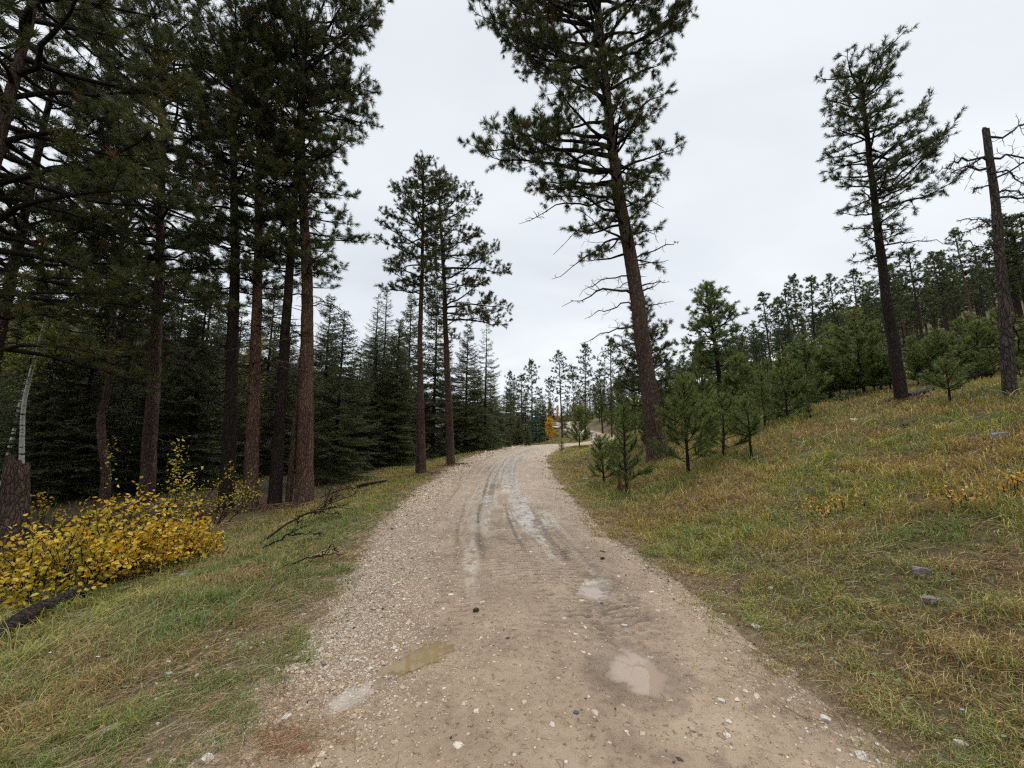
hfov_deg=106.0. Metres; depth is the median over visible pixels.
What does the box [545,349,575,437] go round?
pine tree
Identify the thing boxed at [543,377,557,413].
pine tree
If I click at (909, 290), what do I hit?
pine tree
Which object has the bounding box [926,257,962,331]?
pine tree
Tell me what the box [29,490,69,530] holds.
leggy shrub
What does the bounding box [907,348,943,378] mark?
young pine
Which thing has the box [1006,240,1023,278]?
pine tree
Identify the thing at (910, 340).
young pine
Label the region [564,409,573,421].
young pine
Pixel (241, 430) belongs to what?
spruce tree
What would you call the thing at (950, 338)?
young pine
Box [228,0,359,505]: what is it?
pine tree
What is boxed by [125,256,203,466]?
spruce tree
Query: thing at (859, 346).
young pine
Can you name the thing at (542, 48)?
pine tree
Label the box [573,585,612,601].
puddle
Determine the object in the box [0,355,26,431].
spruce tree
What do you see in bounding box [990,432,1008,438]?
stone
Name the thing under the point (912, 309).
pine tree
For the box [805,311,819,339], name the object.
pine tree
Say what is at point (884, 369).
young pine
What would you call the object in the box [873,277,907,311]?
pine tree
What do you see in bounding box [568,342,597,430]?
pine tree
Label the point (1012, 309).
pine tree
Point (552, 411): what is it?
spruce tree
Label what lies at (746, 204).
sky
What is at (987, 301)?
pine tree
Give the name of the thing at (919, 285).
pine tree
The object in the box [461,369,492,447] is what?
spruce tree
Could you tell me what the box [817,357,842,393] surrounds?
young pine
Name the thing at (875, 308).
pine tree
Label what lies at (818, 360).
young pine
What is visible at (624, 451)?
young pine
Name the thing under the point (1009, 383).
dead tree
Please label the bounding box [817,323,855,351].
young pine
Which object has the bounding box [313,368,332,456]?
spruce tree
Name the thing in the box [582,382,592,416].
pine tree
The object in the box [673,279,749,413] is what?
pine tree
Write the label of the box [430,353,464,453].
spruce tree
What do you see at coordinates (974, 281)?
pine tree
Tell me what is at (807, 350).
young pine
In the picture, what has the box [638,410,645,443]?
young pine
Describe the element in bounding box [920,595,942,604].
stone
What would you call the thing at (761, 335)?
pine tree
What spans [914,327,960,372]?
young pine
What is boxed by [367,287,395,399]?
spruce tree
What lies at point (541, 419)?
spruce tree
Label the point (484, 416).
spruce tree
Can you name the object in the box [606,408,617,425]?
young pine
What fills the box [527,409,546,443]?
spruce tree
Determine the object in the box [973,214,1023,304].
pine tree
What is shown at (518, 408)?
spruce tree
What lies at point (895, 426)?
fallen log
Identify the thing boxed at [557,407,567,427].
spruce tree
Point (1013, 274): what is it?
pine tree
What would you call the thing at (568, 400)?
pine tree
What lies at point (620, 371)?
pine tree
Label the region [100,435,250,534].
leggy shrub
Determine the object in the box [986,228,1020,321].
pine tree
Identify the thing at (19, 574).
yellow shrub
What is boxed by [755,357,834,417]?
young pine
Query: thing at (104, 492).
pine tree
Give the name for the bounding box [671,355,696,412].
pine tree
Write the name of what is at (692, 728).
stone
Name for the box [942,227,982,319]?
pine tree
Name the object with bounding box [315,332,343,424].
spruce tree
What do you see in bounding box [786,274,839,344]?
pine tree
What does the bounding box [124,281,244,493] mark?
spruce tree
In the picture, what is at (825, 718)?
stone
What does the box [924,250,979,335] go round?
pine tree
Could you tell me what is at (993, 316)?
young pine
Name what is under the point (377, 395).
spruce tree
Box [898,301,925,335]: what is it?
pine tree
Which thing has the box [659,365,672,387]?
pine tree
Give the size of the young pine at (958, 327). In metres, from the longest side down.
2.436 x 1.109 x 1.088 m
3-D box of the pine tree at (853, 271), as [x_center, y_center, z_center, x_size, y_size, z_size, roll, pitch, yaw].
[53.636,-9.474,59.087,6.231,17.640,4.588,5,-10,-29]
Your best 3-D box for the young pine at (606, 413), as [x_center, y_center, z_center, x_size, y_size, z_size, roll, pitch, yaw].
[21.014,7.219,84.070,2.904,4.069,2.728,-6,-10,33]
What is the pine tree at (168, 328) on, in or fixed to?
on the ground at (320, 489)
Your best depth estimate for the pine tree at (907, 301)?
57.88 m
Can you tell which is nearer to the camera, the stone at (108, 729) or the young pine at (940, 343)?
the stone at (108, 729)
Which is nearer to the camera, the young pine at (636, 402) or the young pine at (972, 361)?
the young pine at (972, 361)
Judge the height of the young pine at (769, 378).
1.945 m
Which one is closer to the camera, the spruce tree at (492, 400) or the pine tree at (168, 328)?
the pine tree at (168, 328)
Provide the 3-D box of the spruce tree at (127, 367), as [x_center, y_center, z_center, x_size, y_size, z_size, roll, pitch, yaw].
[-19.804,-0.251,19.742,4.577,11.236,4.520,-8,-11,42]
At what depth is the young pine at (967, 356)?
12.65 m
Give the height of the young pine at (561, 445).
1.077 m
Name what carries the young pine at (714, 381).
on the ground at (320, 489)
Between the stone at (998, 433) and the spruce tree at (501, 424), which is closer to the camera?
the stone at (998, 433)
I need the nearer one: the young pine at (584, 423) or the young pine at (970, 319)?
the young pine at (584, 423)
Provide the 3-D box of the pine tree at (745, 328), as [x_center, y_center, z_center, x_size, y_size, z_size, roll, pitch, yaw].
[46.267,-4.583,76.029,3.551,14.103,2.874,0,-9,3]
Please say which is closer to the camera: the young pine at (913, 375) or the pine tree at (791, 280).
the young pine at (913, 375)
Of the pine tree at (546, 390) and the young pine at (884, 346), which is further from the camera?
the pine tree at (546, 390)
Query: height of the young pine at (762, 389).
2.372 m
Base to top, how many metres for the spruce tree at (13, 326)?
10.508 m
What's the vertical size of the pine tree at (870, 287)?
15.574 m
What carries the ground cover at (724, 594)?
on the ground at (320, 489)
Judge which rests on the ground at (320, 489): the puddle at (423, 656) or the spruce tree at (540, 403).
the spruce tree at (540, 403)
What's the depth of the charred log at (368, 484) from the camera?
16.01 m
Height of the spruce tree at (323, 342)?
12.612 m
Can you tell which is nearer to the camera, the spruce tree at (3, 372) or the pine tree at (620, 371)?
the spruce tree at (3, 372)
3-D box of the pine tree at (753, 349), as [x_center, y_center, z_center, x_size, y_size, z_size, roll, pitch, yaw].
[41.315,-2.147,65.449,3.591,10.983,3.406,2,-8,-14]
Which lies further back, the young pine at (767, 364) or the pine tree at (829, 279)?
the pine tree at (829, 279)
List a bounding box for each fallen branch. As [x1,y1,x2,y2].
[258,477,356,543]
[262,524,323,547]
[275,544,343,570]
[320,485,358,497]
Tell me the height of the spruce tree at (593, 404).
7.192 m
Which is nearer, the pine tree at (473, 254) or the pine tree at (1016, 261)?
the pine tree at (473, 254)
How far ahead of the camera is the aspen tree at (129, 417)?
18.28 m
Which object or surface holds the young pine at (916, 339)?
on the ground at (320, 489)
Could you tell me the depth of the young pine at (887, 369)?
15.44 m
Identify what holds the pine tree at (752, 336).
on the ground at (320, 489)
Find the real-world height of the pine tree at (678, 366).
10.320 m
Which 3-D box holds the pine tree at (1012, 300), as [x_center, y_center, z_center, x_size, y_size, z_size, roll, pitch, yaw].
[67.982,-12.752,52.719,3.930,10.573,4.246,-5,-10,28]
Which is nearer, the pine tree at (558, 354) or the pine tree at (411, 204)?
the pine tree at (411, 204)
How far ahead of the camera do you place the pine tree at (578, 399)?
132.87 m
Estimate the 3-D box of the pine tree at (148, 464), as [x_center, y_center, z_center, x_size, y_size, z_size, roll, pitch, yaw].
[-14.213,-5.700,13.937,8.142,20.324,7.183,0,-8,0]
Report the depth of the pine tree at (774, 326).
67.54 m
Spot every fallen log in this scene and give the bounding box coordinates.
[880,423,908,432]
[908,383,946,396]
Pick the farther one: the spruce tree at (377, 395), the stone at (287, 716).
the spruce tree at (377, 395)
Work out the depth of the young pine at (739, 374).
18.08 m
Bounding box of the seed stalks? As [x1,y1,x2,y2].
[0,377,1023,759]
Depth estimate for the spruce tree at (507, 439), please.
38.10 m
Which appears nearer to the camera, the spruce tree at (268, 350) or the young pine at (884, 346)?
the spruce tree at (268, 350)
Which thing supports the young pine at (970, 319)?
on the ground at (320, 489)
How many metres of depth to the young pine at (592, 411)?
106.09 m
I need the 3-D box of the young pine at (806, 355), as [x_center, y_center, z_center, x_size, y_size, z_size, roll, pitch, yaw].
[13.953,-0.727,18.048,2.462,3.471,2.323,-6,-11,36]
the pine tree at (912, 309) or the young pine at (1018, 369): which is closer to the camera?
the young pine at (1018, 369)
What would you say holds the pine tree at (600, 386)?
on the ground at (320, 489)
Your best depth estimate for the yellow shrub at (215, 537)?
6.24 m
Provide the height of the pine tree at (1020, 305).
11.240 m
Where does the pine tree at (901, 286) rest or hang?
on the ground at (320, 489)
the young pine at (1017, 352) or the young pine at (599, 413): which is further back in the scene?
the young pine at (599, 413)
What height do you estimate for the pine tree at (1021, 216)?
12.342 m
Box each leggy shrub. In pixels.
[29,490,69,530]
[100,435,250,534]
[167,472,263,525]
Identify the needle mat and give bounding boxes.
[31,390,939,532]
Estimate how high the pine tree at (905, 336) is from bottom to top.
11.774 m
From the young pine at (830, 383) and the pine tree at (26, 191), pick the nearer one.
the pine tree at (26, 191)
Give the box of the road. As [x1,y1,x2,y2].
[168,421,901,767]
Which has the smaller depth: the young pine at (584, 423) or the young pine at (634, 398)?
the young pine at (634, 398)
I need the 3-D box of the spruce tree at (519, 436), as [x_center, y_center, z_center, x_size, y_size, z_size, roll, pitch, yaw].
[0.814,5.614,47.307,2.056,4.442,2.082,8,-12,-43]
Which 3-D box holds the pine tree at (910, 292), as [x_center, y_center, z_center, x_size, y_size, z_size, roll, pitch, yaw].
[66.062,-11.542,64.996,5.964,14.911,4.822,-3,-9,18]
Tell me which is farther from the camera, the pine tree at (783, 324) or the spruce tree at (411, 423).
the pine tree at (783, 324)
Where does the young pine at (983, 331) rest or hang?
on the ground at (320, 489)
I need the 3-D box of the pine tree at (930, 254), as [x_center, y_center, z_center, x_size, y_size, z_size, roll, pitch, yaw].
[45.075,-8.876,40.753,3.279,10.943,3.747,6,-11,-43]
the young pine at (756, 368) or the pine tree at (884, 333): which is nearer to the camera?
the young pine at (756, 368)
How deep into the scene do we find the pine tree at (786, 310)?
61.64 m
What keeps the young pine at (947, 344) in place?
on the ground at (320, 489)
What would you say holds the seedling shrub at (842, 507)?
on the ground at (320, 489)
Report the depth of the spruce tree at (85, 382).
24.52 m
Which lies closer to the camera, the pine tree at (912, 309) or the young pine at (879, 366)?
the young pine at (879, 366)
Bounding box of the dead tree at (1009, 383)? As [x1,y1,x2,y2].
[934,115,1023,399]
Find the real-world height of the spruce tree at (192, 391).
11.907 m
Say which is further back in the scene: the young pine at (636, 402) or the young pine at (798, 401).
the young pine at (636, 402)
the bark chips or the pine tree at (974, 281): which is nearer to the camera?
the bark chips
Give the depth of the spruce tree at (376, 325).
30.07 m
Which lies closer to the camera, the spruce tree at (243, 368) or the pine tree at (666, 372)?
the spruce tree at (243, 368)
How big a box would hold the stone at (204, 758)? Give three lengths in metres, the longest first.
0.056 x 0.043 x 0.026 m
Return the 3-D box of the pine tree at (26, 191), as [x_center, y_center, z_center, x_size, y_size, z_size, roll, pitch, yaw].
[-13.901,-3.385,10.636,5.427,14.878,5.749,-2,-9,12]
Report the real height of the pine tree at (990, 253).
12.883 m
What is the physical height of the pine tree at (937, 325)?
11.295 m
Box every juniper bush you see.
[728,418,761,435]
[767,403,811,419]
[782,391,837,406]
[831,389,865,402]
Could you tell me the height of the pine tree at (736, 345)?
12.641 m
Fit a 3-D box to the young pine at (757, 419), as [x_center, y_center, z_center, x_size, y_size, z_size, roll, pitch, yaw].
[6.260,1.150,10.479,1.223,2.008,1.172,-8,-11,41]
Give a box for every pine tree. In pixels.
[0,0,248,397]
[0,44,163,368]
[0,145,213,491]
[19,0,250,505]
[50,223,181,502]
[139,0,296,509]
[181,0,318,508]
[226,0,394,504]
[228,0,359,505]
[368,150,456,473]
[418,170,513,464]
[457,0,699,462]
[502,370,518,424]
[512,373,535,419]
[516,358,543,434]
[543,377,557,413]
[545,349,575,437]
[562,398,572,421]
[565,363,580,425]
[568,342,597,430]
[572,389,586,404]
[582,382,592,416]
[590,368,612,433]
[596,338,623,436]
[605,294,694,442]
[616,370,624,401]
[625,372,638,394]
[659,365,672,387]
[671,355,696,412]
[672,364,682,418]
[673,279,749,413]
[687,328,713,390]
[719,345,749,386]
[724,330,747,371]
[736,342,753,368]
[739,327,753,363]
[742,323,764,363]
[745,340,763,366]
[749,291,788,367]
[752,341,781,367]
[757,332,768,369]
[768,297,793,357]
[769,321,798,366]
[770,288,809,352]
[780,272,814,361]
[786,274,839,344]
[792,319,811,346]
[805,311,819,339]
[813,273,852,324]
[814,22,968,401]
[814,312,829,340]
[821,302,854,343]
[839,268,880,335]
[851,281,881,344]
[853,305,883,357]
[855,248,929,355]
[873,271,913,344]
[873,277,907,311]
[875,306,885,338]
[879,288,929,354]
[888,264,912,348]
[889,244,949,340]
[891,290,921,320]
[894,293,927,335]
[895,273,923,345]
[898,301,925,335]
[900,287,931,338]
[913,251,959,331]
[915,291,943,330]
[918,274,948,322]
[920,296,940,332]
[921,293,942,337]
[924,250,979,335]
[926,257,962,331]
[934,299,957,328]
[936,273,964,338]
[938,269,973,334]
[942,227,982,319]
[956,271,992,319]
[957,247,993,321]
[961,280,985,315]
[963,275,991,316]
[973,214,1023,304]
[973,253,997,322]
[974,227,1023,323]
[978,209,1023,300]
[978,275,996,319]
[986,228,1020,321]
[987,212,1023,268]
[988,276,1022,322]
[990,248,1015,323]
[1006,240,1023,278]
[1012,237,1023,295]
[1015,282,1023,318]
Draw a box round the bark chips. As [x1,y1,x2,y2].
[260,482,957,762]
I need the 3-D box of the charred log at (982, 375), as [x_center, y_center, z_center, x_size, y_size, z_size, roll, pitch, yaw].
[14.697,-0.177,12.274,0.838,0.452,0.279,-5,-10,31]
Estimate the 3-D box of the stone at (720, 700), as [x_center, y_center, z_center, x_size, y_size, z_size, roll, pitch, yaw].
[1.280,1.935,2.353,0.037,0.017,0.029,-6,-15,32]
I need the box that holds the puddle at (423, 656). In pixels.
[374,642,453,688]
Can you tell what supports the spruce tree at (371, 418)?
on the ground at (320, 489)
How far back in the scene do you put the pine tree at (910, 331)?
45.66 m
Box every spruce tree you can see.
[0,260,82,476]
[0,307,141,504]
[0,317,42,380]
[0,322,98,506]
[0,334,18,461]
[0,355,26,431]
[7,302,20,342]
[27,324,99,459]
[57,276,166,482]
[87,357,196,493]
[111,329,149,424]
[122,272,246,480]
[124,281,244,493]
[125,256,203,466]
[161,299,262,480]
[200,311,268,471]
[238,277,293,463]
[242,323,299,474]
[286,308,383,484]
[289,294,351,463]
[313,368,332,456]
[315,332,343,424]
[318,343,388,471]
[341,329,408,467]
[349,293,389,455]
[365,318,427,466]
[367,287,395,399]
[374,328,416,459]
[384,295,439,456]
[405,287,466,458]
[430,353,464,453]
[438,323,492,453]
[459,324,511,450]
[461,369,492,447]
[480,385,505,445]
[481,370,510,445]
[489,401,511,445]
[494,425,501,446]
[496,387,522,444]
[504,378,527,440]
[505,432,512,446]
[511,412,524,445]
[517,394,537,441]
[523,425,532,445]
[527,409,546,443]
[533,390,551,438]
[538,403,551,440]
[546,400,559,436]
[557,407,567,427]
[590,398,597,415]
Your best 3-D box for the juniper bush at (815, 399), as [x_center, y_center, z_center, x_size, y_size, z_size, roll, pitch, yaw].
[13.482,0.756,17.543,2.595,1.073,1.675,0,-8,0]
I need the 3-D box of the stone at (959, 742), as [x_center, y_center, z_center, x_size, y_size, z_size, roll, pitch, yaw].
[2.384,1.910,2.044,0.056,0.026,0.043,8,-8,-6]
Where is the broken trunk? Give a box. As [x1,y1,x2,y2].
[0,455,30,552]
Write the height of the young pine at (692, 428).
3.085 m
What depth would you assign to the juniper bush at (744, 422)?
14.49 m
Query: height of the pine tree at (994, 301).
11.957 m
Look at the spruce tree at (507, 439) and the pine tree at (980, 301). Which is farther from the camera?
the pine tree at (980, 301)
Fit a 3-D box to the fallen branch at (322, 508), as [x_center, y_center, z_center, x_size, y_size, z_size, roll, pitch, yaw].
[-4.030,2.448,7.878,0.929,0.951,2.645,-1,-9,8]
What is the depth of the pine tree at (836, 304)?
57.00 m
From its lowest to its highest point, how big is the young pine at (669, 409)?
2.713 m
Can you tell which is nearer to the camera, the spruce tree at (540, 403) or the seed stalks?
the seed stalks
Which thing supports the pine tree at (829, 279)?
on the ground at (320, 489)
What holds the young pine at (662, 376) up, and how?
on the ground at (320, 489)
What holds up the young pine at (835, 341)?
on the ground at (320, 489)
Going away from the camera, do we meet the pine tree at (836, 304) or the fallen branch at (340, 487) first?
the fallen branch at (340, 487)
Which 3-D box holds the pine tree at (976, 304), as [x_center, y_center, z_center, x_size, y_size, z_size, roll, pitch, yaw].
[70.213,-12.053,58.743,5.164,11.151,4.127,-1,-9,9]
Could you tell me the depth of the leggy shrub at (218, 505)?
9.77 m
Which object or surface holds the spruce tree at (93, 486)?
on the ground at (320, 489)
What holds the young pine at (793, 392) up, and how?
on the ground at (320, 489)
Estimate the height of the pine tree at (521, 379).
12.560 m
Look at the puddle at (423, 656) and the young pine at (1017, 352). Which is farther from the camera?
the young pine at (1017, 352)
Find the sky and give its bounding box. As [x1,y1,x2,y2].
[0,0,1023,416]
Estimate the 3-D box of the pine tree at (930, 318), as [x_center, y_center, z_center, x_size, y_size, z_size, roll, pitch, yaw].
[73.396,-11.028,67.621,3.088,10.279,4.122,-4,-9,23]
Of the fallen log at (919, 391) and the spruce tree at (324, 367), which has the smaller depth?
the fallen log at (919, 391)
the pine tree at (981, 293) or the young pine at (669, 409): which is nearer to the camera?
the young pine at (669, 409)
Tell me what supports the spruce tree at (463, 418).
on the ground at (320, 489)
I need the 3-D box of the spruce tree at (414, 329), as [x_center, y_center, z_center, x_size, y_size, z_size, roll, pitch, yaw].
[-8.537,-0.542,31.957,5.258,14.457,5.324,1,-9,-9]
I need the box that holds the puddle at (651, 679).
[605,647,671,701]
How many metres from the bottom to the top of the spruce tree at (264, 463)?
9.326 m
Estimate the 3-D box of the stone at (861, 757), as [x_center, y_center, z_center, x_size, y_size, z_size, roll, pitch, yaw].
[1.784,1.904,1.967,0.043,0.026,0.056,-17,-6,25]
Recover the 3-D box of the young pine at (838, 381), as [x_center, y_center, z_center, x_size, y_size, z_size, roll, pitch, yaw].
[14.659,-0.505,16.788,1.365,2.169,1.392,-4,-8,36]
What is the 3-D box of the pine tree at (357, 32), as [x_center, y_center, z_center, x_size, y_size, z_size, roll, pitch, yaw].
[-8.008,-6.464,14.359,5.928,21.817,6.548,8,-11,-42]
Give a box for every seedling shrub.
[803,496,838,517]
[828,493,869,513]
[931,483,998,509]
[975,469,1023,495]
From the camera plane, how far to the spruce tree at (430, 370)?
31.36 m
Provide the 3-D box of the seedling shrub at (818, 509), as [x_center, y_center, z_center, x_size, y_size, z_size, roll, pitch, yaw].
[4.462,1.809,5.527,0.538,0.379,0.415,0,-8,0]
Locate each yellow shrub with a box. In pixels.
[0,474,222,592]
[0,510,162,612]
[93,505,225,581]
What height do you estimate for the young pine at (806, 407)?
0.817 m
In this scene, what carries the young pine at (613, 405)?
on the ground at (320, 489)
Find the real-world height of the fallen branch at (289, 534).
0.357 m
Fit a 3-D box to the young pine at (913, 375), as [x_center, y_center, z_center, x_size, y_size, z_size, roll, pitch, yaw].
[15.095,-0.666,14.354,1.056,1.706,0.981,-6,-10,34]
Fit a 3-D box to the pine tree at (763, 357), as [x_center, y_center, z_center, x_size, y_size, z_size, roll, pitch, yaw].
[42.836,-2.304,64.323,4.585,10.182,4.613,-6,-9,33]
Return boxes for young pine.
[558,440,565,449]
[561,405,594,445]
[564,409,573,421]
[583,406,594,419]
[588,433,630,482]
[593,398,607,420]
[603,402,655,491]
[603,409,613,425]
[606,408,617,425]
[610,392,620,409]
[612,397,636,431]
[616,392,642,430]
[631,394,641,428]
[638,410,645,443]
[647,370,723,472]
[657,371,677,421]
[663,384,692,426]
[688,365,717,406]
[692,385,764,455]
[700,370,722,398]
[713,371,751,413]
[717,391,765,456]
[721,351,767,409]
[738,354,759,398]
[741,369,776,424]
[751,362,774,410]
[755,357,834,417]
[758,358,774,391]
[760,371,784,404]
[767,349,798,400]
[781,330,841,393]
[785,373,804,396]
[796,338,820,367]
[803,401,815,417]
[806,350,832,395]
[817,304,888,392]
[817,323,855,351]
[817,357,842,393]
[819,350,849,393]
[824,327,852,357]
[831,349,863,392]
[840,359,861,391]
[859,346,891,389]
[862,358,891,390]
[869,351,906,389]
[878,342,887,352]
[901,333,925,374]
[901,343,934,383]
[902,332,924,350]
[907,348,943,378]
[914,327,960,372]
[917,355,980,402]
[930,331,960,363]
[937,331,970,374]
[940,344,991,377]
[947,311,986,354]
[955,346,990,373]
[956,317,999,365]
[960,313,981,328]
[969,305,1022,345]
[970,344,1000,376]
[974,325,1015,354]
[1014,318,1023,359]
[1014,342,1023,364]
[1015,357,1023,376]
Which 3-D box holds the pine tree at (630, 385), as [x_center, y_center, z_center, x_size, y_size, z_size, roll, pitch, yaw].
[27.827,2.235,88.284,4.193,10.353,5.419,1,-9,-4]
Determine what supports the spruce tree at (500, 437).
on the ground at (320, 489)
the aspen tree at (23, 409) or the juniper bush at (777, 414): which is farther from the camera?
the juniper bush at (777, 414)
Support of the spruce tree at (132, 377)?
on the ground at (320, 489)
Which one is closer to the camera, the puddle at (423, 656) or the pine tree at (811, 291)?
the puddle at (423, 656)
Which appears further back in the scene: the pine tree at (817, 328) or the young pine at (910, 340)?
the pine tree at (817, 328)
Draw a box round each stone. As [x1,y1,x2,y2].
[98,723,119,736]
[200,752,213,764]
[280,713,291,721]
[689,725,695,732]
[718,698,724,703]
[820,714,831,722]
[855,750,867,761]
[910,566,934,577]
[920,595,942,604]
[952,739,969,748]
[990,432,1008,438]
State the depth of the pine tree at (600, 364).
67.67 m
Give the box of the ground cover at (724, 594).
[30,488,1023,759]
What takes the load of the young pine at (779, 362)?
on the ground at (320, 489)
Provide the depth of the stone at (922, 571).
3.51 m
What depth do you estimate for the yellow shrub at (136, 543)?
5.71 m
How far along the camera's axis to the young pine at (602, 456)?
12.79 m
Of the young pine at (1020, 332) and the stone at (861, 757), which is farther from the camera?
the young pine at (1020, 332)
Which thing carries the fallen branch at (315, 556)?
on the ground at (320, 489)
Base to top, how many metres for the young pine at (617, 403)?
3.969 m
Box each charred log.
[0,582,98,640]
[356,480,386,487]
[955,371,993,381]
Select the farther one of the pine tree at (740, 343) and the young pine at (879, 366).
the pine tree at (740, 343)
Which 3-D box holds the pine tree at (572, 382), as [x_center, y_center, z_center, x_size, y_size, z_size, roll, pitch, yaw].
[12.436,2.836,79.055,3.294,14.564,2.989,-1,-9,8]
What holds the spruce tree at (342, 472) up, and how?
on the ground at (320, 489)
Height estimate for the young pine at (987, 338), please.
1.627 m
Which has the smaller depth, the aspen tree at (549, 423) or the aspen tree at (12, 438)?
the aspen tree at (12, 438)
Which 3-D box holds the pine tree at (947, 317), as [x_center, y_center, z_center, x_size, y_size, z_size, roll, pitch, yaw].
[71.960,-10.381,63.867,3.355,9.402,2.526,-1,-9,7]
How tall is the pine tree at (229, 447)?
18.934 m
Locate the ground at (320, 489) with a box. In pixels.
[0,299,1023,767]
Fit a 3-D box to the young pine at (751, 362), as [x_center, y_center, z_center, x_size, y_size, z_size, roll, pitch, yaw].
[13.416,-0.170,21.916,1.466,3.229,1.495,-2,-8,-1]
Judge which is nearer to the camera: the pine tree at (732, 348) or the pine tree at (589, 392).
the pine tree at (732, 348)
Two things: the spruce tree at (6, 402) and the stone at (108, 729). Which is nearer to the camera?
the stone at (108, 729)
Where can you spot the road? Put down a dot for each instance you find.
(566, 633)
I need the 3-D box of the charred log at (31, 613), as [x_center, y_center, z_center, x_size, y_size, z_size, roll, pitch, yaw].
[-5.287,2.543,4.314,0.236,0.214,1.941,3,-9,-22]
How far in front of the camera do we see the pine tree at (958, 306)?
46.43 m
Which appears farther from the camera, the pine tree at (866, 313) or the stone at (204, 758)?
the pine tree at (866, 313)
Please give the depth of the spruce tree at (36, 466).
13.77 m
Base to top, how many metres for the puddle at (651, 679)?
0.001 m
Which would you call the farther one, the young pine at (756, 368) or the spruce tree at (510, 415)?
the spruce tree at (510, 415)
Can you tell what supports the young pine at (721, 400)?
on the ground at (320, 489)
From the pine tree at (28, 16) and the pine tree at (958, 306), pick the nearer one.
the pine tree at (28, 16)
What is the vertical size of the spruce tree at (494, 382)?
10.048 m
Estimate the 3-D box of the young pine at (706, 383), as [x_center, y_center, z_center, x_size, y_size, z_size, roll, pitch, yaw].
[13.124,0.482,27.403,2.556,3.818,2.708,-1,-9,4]
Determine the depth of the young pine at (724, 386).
18.11 m
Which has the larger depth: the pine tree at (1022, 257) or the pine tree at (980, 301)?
the pine tree at (980, 301)
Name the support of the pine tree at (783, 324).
on the ground at (320, 489)
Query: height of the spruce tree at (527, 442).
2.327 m
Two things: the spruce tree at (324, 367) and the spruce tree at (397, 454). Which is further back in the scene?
the spruce tree at (324, 367)
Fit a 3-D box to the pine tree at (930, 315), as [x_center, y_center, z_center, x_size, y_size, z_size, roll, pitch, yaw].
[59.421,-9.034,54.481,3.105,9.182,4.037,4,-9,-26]
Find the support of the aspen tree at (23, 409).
on the ground at (320, 489)
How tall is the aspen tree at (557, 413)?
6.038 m
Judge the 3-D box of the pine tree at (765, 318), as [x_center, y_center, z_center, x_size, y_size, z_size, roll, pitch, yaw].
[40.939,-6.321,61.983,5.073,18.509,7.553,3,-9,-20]
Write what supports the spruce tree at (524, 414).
on the ground at (320, 489)
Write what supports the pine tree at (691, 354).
on the ground at (320, 489)
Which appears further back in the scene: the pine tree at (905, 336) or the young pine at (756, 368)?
the pine tree at (905, 336)
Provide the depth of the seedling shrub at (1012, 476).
4.52 m
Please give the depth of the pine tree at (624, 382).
19.26 m
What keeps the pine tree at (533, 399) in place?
on the ground at (320, 489)
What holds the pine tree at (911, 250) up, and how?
on the ground at (320, 489)
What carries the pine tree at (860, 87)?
on the ground at (320, 489)
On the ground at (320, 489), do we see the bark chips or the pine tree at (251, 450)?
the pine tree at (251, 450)
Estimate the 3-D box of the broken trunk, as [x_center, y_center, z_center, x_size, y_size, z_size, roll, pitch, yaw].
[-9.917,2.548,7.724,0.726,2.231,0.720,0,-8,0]
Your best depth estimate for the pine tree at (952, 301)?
49.15 m
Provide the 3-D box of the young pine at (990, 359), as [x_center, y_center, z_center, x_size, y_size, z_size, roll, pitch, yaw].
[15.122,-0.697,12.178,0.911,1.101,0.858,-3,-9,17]
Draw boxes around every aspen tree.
[0,197,128,463]
[0,301,67,484]
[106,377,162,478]
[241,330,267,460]
[544,416,557,441]
[556,405,558,418]
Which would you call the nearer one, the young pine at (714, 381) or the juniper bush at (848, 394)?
the juniper bush at (848, 394)
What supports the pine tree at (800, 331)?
on the ground at (320, 489)
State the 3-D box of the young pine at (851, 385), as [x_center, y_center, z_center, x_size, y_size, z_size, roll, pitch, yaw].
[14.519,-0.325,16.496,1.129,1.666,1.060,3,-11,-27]
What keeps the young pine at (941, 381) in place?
on the ground at (320, 489)
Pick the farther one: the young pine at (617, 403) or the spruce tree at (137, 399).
the young pine at (617, 403)
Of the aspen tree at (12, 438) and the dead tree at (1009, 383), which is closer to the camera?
the dead tree at (1009, 383)
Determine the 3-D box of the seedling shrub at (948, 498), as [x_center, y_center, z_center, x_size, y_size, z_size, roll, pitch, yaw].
[5.242,1.336,4.495,0.537,0.364,0.496,-6,-10,35]
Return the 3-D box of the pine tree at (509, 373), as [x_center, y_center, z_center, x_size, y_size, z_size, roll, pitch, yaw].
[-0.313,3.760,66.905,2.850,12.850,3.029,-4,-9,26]

